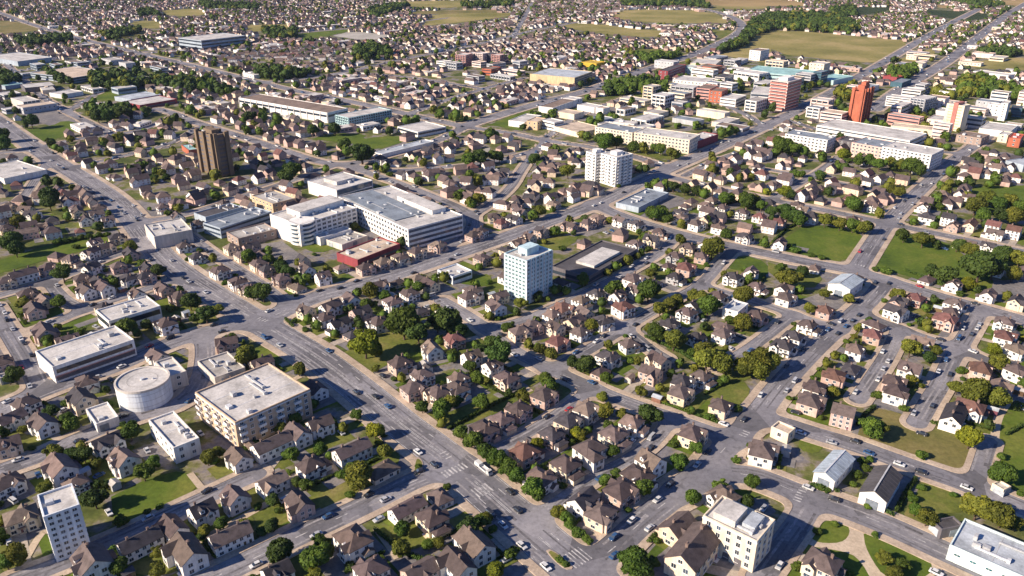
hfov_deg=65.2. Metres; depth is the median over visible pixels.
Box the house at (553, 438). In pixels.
[537,425,568,451]
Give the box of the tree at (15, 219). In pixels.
[8,214,25,227]
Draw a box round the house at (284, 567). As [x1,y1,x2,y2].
[259,558,295,575]
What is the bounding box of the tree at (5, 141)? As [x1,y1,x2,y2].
[0,134,10,150]
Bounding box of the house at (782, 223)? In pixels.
[773,216,786,229]
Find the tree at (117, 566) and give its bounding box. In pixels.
[108,556,127,574]
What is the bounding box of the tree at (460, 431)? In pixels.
[452,425,467,438]
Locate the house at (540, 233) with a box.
[533,226,549,239]
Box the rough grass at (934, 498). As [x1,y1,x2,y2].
[0,30,1023,575]
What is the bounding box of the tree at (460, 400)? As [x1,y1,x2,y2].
[454,395,463,407]
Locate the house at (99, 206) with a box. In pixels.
[91,204,106,214]
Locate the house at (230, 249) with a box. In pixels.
[222,241,241,255]
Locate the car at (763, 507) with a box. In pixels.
[759,504,767,511]
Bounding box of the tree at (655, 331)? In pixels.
[647,321,666,341]
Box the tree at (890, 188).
[886,184,895,193]
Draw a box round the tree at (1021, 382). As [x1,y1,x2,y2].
[1016,377,1023,387]
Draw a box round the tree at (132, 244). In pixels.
[122,240,137,249]
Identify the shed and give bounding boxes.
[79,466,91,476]
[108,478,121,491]
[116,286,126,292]
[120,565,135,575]
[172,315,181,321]
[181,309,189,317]
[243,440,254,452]
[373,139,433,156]
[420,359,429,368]
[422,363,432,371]
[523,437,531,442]
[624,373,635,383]
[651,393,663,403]
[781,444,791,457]
[932,305,942,311]
[987,405,999,415]
[990,480,1010,496]
[1012,330,1020,339]
[1013,386,1023,396]
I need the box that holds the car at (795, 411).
[790,409,800,414]
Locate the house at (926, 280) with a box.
[917,274,936,285]
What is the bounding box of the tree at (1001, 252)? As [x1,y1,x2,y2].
[992,245,1012,261]
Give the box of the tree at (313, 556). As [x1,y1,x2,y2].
[298,541,329,571]
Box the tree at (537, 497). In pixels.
[532,486,545,501]
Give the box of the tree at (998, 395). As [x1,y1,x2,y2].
[986,386,1012,405]
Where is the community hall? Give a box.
[337,237,399,267]
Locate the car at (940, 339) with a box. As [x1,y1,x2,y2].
[935,337,944,341]
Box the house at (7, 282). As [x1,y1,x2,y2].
[0,274,17,290]
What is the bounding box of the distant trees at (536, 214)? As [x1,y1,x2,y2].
[0,0,1023,469]
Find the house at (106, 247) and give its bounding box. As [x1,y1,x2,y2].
[97,241,116,254]
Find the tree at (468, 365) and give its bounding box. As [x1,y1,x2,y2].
[462,360,476,370]
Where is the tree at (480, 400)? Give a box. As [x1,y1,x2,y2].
[472,393,489,407]
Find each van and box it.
[7,496,18,504]
[165,333,174,339]
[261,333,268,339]
[279,494,287,503]
[485,507,496,518]
[644,344,651,351]
[647,432,655,440]
[792,376,798,382]
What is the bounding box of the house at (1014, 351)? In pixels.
[1003,341,1023,361]
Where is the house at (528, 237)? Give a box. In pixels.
[521,231,536,242]
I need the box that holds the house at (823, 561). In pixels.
[800,546,846,575]
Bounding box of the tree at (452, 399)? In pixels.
[443,394,457,406]
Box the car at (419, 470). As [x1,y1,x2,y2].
[413,467,424,473]
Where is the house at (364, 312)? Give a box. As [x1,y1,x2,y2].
[349,304,372,323]
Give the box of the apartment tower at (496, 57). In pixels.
[491,53,504,61]
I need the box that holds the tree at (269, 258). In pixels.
[262,254,274,262]
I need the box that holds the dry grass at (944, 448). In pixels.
[0,10,969,467]
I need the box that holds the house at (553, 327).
[545,318,565,336]
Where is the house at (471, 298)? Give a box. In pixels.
[457,289,480,306]
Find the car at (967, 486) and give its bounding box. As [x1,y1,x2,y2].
[960,483,973,490]
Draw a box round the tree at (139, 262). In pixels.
[137,259,146,266]
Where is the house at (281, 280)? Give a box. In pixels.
[270,273,291,287]
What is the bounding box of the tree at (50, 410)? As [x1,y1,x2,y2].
[41,404,60,416]
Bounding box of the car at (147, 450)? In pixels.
[143,447,150,453]
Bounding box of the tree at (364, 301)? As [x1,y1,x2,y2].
[359,298,372,306]
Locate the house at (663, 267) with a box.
[660,261,675,270]
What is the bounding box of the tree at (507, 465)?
[496,457,517,475]
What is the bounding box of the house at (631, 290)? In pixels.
[625,282,639,299]
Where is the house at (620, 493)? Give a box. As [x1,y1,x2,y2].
[601,476,640,511]
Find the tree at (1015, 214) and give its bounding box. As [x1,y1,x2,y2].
[1006,206,1023,224]
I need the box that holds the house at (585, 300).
[570,294,592,309]
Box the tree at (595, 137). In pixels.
[593,133,600,142]
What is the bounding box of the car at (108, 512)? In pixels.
[104,508,112,516]
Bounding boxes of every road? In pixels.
[0,2,1023,158]
[0,159,1023,575]
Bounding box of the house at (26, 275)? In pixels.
[8,265,40,285]
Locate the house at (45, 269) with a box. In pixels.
[37,260,55,276]
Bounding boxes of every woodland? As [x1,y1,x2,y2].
[0,0,1023,116]
[0,0,1023,117]
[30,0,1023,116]
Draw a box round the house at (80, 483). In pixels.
[61,473,90,495]
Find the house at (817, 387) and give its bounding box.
[802,377,827,396]
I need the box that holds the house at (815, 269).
[809,263,821,274]
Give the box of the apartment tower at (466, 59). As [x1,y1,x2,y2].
[455,53,472,65]
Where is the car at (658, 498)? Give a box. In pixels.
[652,495,662,502]
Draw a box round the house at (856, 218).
[846,214,862,226]
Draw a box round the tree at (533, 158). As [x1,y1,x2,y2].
[528,153,539,165]
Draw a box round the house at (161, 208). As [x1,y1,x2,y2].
[155,203,169,214]
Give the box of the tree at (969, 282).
[961,276,978,291]
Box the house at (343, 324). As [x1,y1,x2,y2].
[325,315,351,336]
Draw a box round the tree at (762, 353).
[750,346,771,366]
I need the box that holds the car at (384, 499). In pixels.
[379,495,391,502]
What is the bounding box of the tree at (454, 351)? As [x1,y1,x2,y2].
[446,348,458,357]
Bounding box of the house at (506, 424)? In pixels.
[487,411,517,435]
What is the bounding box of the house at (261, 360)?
[248,354,274,369]
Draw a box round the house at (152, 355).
[144,347,170,365]
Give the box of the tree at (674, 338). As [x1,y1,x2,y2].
[663,329,688,350]
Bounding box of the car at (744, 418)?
[740,416,747,421]
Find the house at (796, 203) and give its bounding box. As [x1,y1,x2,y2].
[790,200,804,207]
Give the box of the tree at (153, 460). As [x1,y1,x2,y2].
[145,454,160,467]
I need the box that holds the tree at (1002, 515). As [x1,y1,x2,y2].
[989,501,1015,528]
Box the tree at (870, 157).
[864,153,875,166]
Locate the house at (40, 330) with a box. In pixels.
[31,321,60,346]
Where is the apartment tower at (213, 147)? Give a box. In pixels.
[194,126,234,177]
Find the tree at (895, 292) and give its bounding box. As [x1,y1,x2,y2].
[888,288,905,297]
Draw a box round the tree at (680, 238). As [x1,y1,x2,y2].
[675,233,686,244]
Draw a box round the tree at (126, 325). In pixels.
[114,317,137,334]
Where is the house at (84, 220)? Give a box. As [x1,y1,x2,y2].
[78,213,94,227]
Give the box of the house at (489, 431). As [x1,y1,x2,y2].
[468,418,500,443]
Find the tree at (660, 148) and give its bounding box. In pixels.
[654,143,665,155]
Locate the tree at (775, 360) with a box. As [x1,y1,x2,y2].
[769,350,781,370]
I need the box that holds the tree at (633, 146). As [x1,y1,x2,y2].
[627,141,639,152]
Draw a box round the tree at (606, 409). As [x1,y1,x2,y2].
[597,402,613,419]
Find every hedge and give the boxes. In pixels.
[17,312,25,324]
[101,445,133,462]
[177,321,186,328]
[200,538,217,557]
[274,361,283,369]
[284,317,293,326]
[301,471,337,490]
[344,549,385,573]
[364,456,378,463]
[373,526,423,560]
[443,528,456,538]
[446,394,510,429]
[480,530,503,556]
[484,384,505,395]
[501,313,514,318]
[511,386,526,396]
[524,459,550,472]
[644,334,694,361]
[646,531,657,542]
[661,402,685,411]
[696,413,718,423]
[704,383,723,394]
[771,223,795,242]
[776,451,782,468]
[808,481,840,491]
[855,403,876,425]
[885,509,894,515]
[893,476,917,511]
[903,268,944,284]
[929,419,938,425]
[965,419,984,428]
[1004,422,1023,435]
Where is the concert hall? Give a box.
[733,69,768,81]
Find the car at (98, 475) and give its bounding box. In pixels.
[92,471,105,478]
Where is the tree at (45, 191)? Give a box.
[37,186,59,200]
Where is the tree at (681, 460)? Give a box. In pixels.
[669,453,689,468]
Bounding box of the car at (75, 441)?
[73,437,84,443]
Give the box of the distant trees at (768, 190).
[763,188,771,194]
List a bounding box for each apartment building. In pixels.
[194,363,312,446]
[335,107,391,124]
[595,122,642,144]
[634,127,699,153]
[702,495,775,572]
[785,129,835,152]
[837,136,860,149]
[850,137,893,158]
[880,141,943,171]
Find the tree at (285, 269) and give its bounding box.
[280,264,294,274]
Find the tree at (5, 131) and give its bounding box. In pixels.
[0,128,9,136]
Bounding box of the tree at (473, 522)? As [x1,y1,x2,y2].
[456,515,480,530]
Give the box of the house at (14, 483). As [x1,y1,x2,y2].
[0,470,27,500]
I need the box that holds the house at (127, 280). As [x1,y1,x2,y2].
[117,273,138,288]
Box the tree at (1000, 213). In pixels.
[992,207,1008,221]
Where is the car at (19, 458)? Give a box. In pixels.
[11,456,23,462]
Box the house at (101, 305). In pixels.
[93,301,113,314]
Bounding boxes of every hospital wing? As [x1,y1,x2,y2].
[270,195,357,246]
[338,185,462,249]
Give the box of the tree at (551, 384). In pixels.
[542,379,559,389]
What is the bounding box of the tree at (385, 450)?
[377,443,392,456]
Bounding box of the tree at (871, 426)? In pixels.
[858,416,884,439]
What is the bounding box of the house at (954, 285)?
[941,278,963,293]
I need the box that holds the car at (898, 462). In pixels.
[893,460,905,466]
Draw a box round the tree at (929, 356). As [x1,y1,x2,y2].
[922,351,936,363]
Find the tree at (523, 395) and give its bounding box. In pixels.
[515,389,529,401]
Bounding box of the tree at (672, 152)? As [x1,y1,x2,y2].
[666,147,678,159]
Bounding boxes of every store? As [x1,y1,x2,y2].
[49,89,83,98]
[114,91,160,101]
[123,95,176,108]
[397,121,445,137]
[582,60,604,66]
[696,131,717,148]
[826,74,853,84]
[883,74,903,80]
[887,112,924,124]
[890,78,911,87]
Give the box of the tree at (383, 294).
[377,290,390,298]
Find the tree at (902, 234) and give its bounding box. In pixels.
[895,228,910,242]
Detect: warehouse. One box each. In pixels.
[0,52,51,65]
[0,160,46,184]
[1,81,23,89]
[20,81,55,92]
[30,66,108,82]
[35,325,136,382]
[96,295,162,327]
[508,114,541,126]
[530,68,592,85]
[538,98,576,112]
[946,518,1023,575]
[973,70,1014,78]
[1005,158,1023,171]
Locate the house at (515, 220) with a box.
[504,212,522,225]
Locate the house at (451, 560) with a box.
[435,545,477,575]
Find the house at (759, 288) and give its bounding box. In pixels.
[748,281,769,296]
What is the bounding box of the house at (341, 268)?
[333,262,350,273]
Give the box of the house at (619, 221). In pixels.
[612,214,628,227]
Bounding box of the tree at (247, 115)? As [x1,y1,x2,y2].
[241,111,256,119]
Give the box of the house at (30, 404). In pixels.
[9,392,42,417]
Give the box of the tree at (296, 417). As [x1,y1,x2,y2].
[287,412,302,422]
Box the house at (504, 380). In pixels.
[492,370,522,391]
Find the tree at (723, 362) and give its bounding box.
[711,351,733,374]
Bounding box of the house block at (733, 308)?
[722,299,747,318]
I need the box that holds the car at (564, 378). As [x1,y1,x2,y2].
[560,376,568,381]
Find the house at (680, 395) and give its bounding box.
[666,382,695,407]
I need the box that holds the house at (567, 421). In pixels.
[553,409,583,435]
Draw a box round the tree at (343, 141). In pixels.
[337,137,351,147]
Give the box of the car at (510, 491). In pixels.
[505,487,515,494]
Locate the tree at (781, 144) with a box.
[772,137,792,152]
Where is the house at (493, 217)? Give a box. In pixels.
[487,212,501,223]
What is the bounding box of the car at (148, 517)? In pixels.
[141,513,154,521]
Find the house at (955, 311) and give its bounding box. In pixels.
[941,305,961,320]
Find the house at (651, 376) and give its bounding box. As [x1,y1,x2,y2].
[638,363,662,386]
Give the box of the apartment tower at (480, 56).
[474,52,488,60]
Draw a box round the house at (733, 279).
[722,271,744,287]
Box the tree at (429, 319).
[426,313,441,332]
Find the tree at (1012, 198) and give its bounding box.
[999,193,1018,208]
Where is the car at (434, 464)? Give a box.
[430,461,438,467]
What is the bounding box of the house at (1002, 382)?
[990,377,1014,395]
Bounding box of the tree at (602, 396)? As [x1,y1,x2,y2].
[596,391,607,401]
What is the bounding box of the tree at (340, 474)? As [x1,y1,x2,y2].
[334,469,345,479]
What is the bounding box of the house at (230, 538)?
[206,520,253,557]
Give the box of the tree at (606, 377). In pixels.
[599,372,614,383]
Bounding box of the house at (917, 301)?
[905,292,927,308]
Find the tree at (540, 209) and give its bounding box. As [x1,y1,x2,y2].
[531,205,546,217]
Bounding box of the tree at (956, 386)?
[946,380,961,394]
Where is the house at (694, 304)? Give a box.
[684,298,701,313]
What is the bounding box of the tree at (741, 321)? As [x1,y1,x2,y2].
[733,313,752,331]
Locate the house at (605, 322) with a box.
[591,314,615,331]
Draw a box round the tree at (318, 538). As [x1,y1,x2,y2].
[310,533,326,545]
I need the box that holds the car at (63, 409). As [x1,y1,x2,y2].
[59,407,68,412]
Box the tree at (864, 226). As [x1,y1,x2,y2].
[856,220,871,234]
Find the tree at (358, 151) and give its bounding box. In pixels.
[350,143,375,164]
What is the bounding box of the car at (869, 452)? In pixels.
[863,449,874,455]
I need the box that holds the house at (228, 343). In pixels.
[214,334,238,353]
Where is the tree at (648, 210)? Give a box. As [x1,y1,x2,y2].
[645,206,655,219]
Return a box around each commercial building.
[0,91,21,99]
[1,106,17,113]
[11,96,39,105]
[16,101,57,113]
[20,71,37,78]
[29,62,45,70]
[49,62,62,68]
[65,60,80,65]
[73,61,89,67]
[81,85,103,92]
[86,402,119,432]
[101,57,122,64]
[111,85,136,94]
[119,61,135,67]
[144,218,193,248]
[148,411,201,463]
[150,65,168,72]
[155,356,188,389]
[194,203,242,221]
[203,206,271,238]
[227,223,276,245]
[251,190,295,212]
[436,60,449,66]
[446,61,462,69]
[466,74,484,81]
[472,60,486,67]
[482,66,500,75]
[487,61,505,67]
[490,73,514,80]
[501,68,524,75]
[513,60,527,67]
[526,117,545,129]
[542,118,563,130]
[554,121,595,137]
[556,109,583,119]
[562,96,581,103]
[577,102,602,112]
[593,116,622,121]
[596,106,609,113]
[616,106,635,115]
[620,96,651,105]
[631,113,663,124]
[635,123,655,127]
[642,84,660,98]
[643,109,668,116]
[651,92,674,107]
[654,59,678,68]
[658,64,685,79]
[667,82,683,89]
[668,90,691,100]
[670,83,698,96]
[671,100,687,108]
[672,115,703,125]
[673,75,714,85]
[685,65,701,73]
[690,58,720,64]
[691,67,717,77]
[696,64,721,72]
[696,84,718,98]
[696,107,729,118]
[704,55,727,61]
[705,80,720,87]
[708,87,727,102]
[711,116,739,126]
[715,122,749,134]
[719,93,745,106]
[720,81,737,92]
[723,58,741,65]
[727,66,749,69]
[744,96,767,111]
[749,48,768,60]
[750,86,769,97]
[753,79,770,87]
[765,59,788,67]
[790,75,804,84]
[796,72,815,85]
[805,105,824,118]
[809,61,830,72]
[810,97,834,105]
[812,103,832,108]
[819,109,847,121]
[846,84,857,88]
[869,83,878,90]
[890,101,911,113]
[891,122,932,135]
[901,87,925,96]
[906,50,929,54]
[906,55,918,59]
[913,53,937,59]
[915,82,928,94]
[916,62,926,67]
[927,114,943,124]
[929,94,949,109]
[931,121,952,138]
[935,107,945,114]
[958,60,983,66]
[967,115,986,128]
[970,105,987,115]
[972,51,995,57]
[975,98,1001,106]
[978,121,1017,136]
[987,102,1000,115]
[989,55,1008,61]
[990,90,1011,101]
[996,131,1012,142]
[1005,121,1023,130]
[1007,133,1023,147]
[1016,89,1023,105]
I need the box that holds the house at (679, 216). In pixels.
[672,212,688,224]
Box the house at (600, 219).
[589,213,606,225]
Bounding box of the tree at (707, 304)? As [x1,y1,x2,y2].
[696,295,722,317]
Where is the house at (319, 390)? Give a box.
[304,379,328,400]
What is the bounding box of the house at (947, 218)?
[939,211,956,225]
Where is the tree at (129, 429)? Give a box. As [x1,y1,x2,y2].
[119,420,139,441]
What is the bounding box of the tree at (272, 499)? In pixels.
[264,493,278,506]
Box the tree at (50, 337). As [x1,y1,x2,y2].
[40,334,53,343]
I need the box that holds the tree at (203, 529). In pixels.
[197,523,209,535]
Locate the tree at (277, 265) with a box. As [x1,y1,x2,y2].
[273,259,288,272]
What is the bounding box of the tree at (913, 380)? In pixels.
[905,374,918,385]
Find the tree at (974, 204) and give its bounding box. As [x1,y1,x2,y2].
[965,195,988,215]
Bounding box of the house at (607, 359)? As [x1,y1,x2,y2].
[594,349,623,369]
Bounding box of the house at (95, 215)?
[88,209,104,221]
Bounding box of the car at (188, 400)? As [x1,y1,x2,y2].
[184,398,193,403]
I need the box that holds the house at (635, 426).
[617,414,649,438]
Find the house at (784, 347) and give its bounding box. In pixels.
[769,338,797,357]
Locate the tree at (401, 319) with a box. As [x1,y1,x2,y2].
[387,304,418,339]
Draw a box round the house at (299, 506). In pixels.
[283,490,315,523]
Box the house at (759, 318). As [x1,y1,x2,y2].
[747,309,769,326]
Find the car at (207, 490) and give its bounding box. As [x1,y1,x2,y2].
[201,487,212,494]
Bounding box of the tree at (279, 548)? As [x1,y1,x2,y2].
[265,537,293,563]
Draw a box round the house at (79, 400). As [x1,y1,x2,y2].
[65,386,98,415]
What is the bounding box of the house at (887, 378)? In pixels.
[881,372,908,391]
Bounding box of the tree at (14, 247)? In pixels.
[6,240,25,257]
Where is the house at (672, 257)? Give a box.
[666,251,685,264]
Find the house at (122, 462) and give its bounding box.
[106,446,141,478]
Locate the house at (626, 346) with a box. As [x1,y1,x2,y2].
[618,336,644,354]
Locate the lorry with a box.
[474,459,492,475]
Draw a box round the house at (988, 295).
[975,288,997,303]
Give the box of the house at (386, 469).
[368,458,400,485]
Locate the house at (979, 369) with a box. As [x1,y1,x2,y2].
[967,358,994,380]
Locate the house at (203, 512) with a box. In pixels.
[185,496,219,529]
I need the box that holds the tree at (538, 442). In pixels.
[530,437,543,447]
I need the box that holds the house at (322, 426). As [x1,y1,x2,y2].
[305,413,334,439]
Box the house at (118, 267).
[109,259,132,274]
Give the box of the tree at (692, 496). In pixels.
[685,489,702,505]
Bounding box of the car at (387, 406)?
[384,403,391,408]
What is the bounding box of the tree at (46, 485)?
[35,478,52,492]
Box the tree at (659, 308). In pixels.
[653,302,669,316]
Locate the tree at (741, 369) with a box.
[732,358,752,377]
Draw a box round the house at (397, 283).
[388,277,405,288]
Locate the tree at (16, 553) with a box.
[1,542,28,567]
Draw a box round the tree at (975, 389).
[960,377,992,402]
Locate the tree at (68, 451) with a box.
[63,446,75,458]
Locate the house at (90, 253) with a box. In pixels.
[79,245,101,260]
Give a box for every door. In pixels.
[99,423,109,431]
[714,553,719,562]
[817,477,828,486]
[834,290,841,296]
[865,498,877,510]
[928,526,938,536]
[949,529,957,536]
[992,487,1003,496]
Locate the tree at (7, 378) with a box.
[2,374,14,384]
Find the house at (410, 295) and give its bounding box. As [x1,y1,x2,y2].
[398,286,419,303]
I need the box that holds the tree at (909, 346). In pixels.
[900,339,923,357]
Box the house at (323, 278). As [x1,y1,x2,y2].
[314,270,332,286]
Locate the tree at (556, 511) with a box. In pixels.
[549,505,565,518]
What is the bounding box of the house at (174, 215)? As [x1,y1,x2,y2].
[170,210,185,220]
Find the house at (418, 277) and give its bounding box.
[410,273,423,281]
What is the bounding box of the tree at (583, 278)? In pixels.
[576,272,589,286]
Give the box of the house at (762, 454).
[747,437,779,469]
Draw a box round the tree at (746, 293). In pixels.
[732,285,754,302]
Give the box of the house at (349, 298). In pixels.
[341,291,360,306]
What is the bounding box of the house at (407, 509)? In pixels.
[386,494,427,524]
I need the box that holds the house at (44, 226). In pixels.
[38,221,53,235]
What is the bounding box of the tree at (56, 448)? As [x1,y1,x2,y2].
[41,443,63,455]
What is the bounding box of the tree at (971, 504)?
[958,492,992,520]
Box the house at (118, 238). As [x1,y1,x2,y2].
[107,231,127,244]
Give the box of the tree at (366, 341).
[346,328,378,358]
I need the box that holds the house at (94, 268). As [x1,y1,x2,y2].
[80,261,102,274]
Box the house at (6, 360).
[0,354,14,373]
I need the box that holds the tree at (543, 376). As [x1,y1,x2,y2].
[538,371,555,384]
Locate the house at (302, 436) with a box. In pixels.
[282,421,312,449]
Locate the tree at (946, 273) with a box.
[932,266,959,282]
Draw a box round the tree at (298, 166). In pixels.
[294,163,302,175]
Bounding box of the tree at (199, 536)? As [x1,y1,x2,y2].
[195,530,206,539]
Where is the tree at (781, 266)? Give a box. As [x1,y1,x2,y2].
[774,262,787,270]
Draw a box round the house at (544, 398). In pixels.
[529,384,558,411]
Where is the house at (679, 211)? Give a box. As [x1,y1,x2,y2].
[672,206,688,215]
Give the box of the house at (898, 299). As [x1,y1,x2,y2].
[888,294,909,308]
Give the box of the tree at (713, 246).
[701,236,724,259]
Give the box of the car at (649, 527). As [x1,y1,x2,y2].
[644,524,654,531]
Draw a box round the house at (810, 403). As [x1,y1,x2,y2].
[795,389,827,417]
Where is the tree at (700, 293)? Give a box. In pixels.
[694,290,706,298]
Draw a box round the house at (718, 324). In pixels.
[711,320,734,330]
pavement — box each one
[0,2,1023,158]
[0,159,1023,575]
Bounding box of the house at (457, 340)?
[442,331,466,350]
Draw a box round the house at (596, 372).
[589,365,610,380]
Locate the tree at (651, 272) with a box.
[645,269,658,277]
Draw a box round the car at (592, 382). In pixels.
[587,379,595,384]
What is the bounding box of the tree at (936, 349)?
[928,345,942,354]
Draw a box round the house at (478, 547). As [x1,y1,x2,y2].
[451,524,496,567]
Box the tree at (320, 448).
[313,441,327,455]
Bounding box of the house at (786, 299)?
[775,290,798,307]
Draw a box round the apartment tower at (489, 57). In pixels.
[487,52,495,62]
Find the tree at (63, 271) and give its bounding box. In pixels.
[49,263,71,282]
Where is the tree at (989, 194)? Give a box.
[978,189,996,199]
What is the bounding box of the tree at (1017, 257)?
[1010,249,1023,265]
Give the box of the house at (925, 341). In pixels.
[910,334,935,352]
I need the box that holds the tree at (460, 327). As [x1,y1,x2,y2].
[447,320,468,335]
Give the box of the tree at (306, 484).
[298,478,314,490]
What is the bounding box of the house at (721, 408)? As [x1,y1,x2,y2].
[708,395,734,419]
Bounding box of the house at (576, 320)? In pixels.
[561,313,585,333]
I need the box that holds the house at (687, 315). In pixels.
[675,307,698,323]
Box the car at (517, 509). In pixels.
[512,505,522,513]
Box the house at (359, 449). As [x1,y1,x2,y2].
[331,436,372,468]
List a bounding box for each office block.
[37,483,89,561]
[715,73,733,81]
[885,94,911,105]
[1011,105,1022,117]
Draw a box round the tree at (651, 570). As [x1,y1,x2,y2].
[638,563,654,575]
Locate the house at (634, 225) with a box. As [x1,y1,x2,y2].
[627,220,646,231]
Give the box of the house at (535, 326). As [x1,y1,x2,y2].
[519,318,544,335]
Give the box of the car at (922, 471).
[915,468,927,474]
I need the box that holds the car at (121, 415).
[118,413,129,417]
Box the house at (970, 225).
[961,218,978,232]
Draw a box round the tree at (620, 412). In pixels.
[615,408,626,417]
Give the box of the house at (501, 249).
[498,244,514,255]
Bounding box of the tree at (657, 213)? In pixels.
[649,208,663,221]
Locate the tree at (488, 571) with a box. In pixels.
[486,563,493,575]
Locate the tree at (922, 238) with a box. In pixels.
[911,231,934,247]
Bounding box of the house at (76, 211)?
[71,205,86,218]
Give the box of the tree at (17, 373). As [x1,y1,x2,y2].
[4,365,24,381]
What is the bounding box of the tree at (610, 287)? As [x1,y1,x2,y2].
[604,280,623,293]
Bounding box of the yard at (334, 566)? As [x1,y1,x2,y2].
[0,110,1023,575]
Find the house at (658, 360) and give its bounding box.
[644,349,671,371]
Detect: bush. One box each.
[0,515,3,525]
[1,533,10,542]
[16,425,27,431]
[27,445,36,450]
[52,237,61,244]
[60,238,69,243]
[60,399,66,405]
[68,236,77,240]
[71,244,79,248]
[74,326,85,334]
[77,234,84,239]
[85,233,92,238]
[90,480,101,488]
[95,232,102,236]
[108,544,116,552]
[112,513,129,527]
[142,508,151,514]
[155,502,163,509]
[162,173,169,178]
[163,210,172,215]
[253,502,261,509]
[255,526,266,535]
[274,507,282,513]
[344,491,355,497]
[344,561,354,571]
[374,439,382,445]
[442,483,450,489]
[488,524,497,533]
[506,367,513,372]
[510,545,519,552]
[539,465,547,470]
[544,296,550,301]
[555,554,563,562]
[557,245,566,250]
[558,482,567,488]
[562,560,569,566]
[563,520,576,529]
[567,439,575,445]
[571,526,585,537]
[572,531,582,537]
[581,534,591,542]
[624,506,632,512]
[626,357,634,363]
[644,246,652,251]
[651,537,661,543]
[668,438,679,447]
[686,348,695,355]
[698,314,705,320]
[704,413,714,420]
[712,478,728,487]
[715,378,722,386]
[724,315,734,323]
[731,455,741,463]
[733,404,742,411]
[789,169,797,175]
[789,246,801,252]
[790,561,800,570]
[796,170,805,176]
[807,252,815,257]
[812,527,822,534]
[814,170,826,175]
[815,485,823,490]
[818,254,826,259]
[822,487,830,493]
[829,520,838,526]
[843,157,852,162]
[844,567,854,575]
[848,481,857,486]
[852,469,862,478]
[857,456,868,464]
[859,464,872,471]
[863,503,871,509]
[866,455,873,461]
[870,390,882,398]
[871,266,878,271]
[871,531,878,538]
[880,266,892,274]
[881,298,888,302]
[898,405,910,411]
[906,490,913,495]
[907,494,918,502]
[915,450,928,459]
[916,483,927,490]
[918,383,924,388]
[934,203,945,209]
[949,491,958,496]
[955,180,962,184]
[955,290,963,296]
[955,366,968,373]
[996,452,1006,459]
[1016,491,1023,496]
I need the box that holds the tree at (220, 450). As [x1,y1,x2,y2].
[212,446,225,457]
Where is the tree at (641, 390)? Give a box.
[635,385,647,396]
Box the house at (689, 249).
[679,242,697,256]
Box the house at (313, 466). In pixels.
[294,454,332,479]
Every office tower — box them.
[767,75,801,110]
[814,70,827,85]
[910,95,936,112]
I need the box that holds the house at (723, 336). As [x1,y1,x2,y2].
[711,325,736,345]
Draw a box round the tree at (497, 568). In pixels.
[487,561,504,575]
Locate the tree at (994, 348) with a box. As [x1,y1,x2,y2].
[987,342,1002,354]
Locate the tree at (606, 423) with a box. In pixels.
[603,420,613,427]
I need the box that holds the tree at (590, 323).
[584,318,598,330]
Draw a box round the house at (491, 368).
[479,359,503,378]
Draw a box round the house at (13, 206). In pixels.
[0,201,17,211]
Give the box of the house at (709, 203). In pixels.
[697,201,714,209]
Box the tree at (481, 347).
[474,343,485,352]
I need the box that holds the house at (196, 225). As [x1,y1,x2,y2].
[190,219,204,231]
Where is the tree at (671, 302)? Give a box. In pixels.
[663,297,676,311]
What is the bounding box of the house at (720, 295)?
[707,290,728,304]
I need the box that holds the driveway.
[12,208,1020,575]
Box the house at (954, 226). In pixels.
[943,220,961,232]
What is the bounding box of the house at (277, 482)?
[254,469,289,499]
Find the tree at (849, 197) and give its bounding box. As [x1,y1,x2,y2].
[844,195,856,208]
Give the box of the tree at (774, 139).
[772,135,781,142]
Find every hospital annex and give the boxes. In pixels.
[308,172,372,196]
[313,226,351,245]
[325,231,367,249]
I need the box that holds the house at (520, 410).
[503,399,532,424]
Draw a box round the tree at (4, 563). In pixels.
[0,553,12,569]
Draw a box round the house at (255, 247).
[239,241,261,252]
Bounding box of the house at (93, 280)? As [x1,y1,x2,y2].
[89,275,107,287]
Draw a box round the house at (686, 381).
[670,372,697,388]
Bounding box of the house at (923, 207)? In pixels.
[914,202,930,212]
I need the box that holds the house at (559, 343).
[545,333,571,353]
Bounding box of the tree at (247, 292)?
[243,286,257,300]
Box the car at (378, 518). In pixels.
[372,515,384,522]
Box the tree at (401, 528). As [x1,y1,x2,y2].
[393,520,410,536]
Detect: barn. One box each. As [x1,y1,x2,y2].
[812,450,855,490]
[858,464,902,512]
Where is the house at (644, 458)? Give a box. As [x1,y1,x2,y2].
[634,447,667,478]
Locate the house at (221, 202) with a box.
[215,199,230,205]
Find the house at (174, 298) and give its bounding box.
[167,290,187,306]
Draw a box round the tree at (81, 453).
[71,446,92,462]
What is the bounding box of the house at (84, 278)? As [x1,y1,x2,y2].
[71,271,93,286]
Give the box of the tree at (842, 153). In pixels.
[836,148,851,159]
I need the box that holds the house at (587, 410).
[572,398,600,425]
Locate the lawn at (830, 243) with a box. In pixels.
[0,29,1023,575]
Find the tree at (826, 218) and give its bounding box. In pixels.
[818,213,834,226]
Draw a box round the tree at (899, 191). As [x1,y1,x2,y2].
[893,186,906,197]
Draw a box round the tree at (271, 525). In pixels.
[264,517,278,532]
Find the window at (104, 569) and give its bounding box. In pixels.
[101,566,107,573]
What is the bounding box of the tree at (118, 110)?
[114,106,130,115]
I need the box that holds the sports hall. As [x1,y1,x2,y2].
[749,66,815,79]
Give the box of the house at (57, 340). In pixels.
[54,332,79,343]
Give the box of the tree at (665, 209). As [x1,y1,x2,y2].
[657,207,668,215]
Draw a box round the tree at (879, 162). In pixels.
[872,158,888,171]

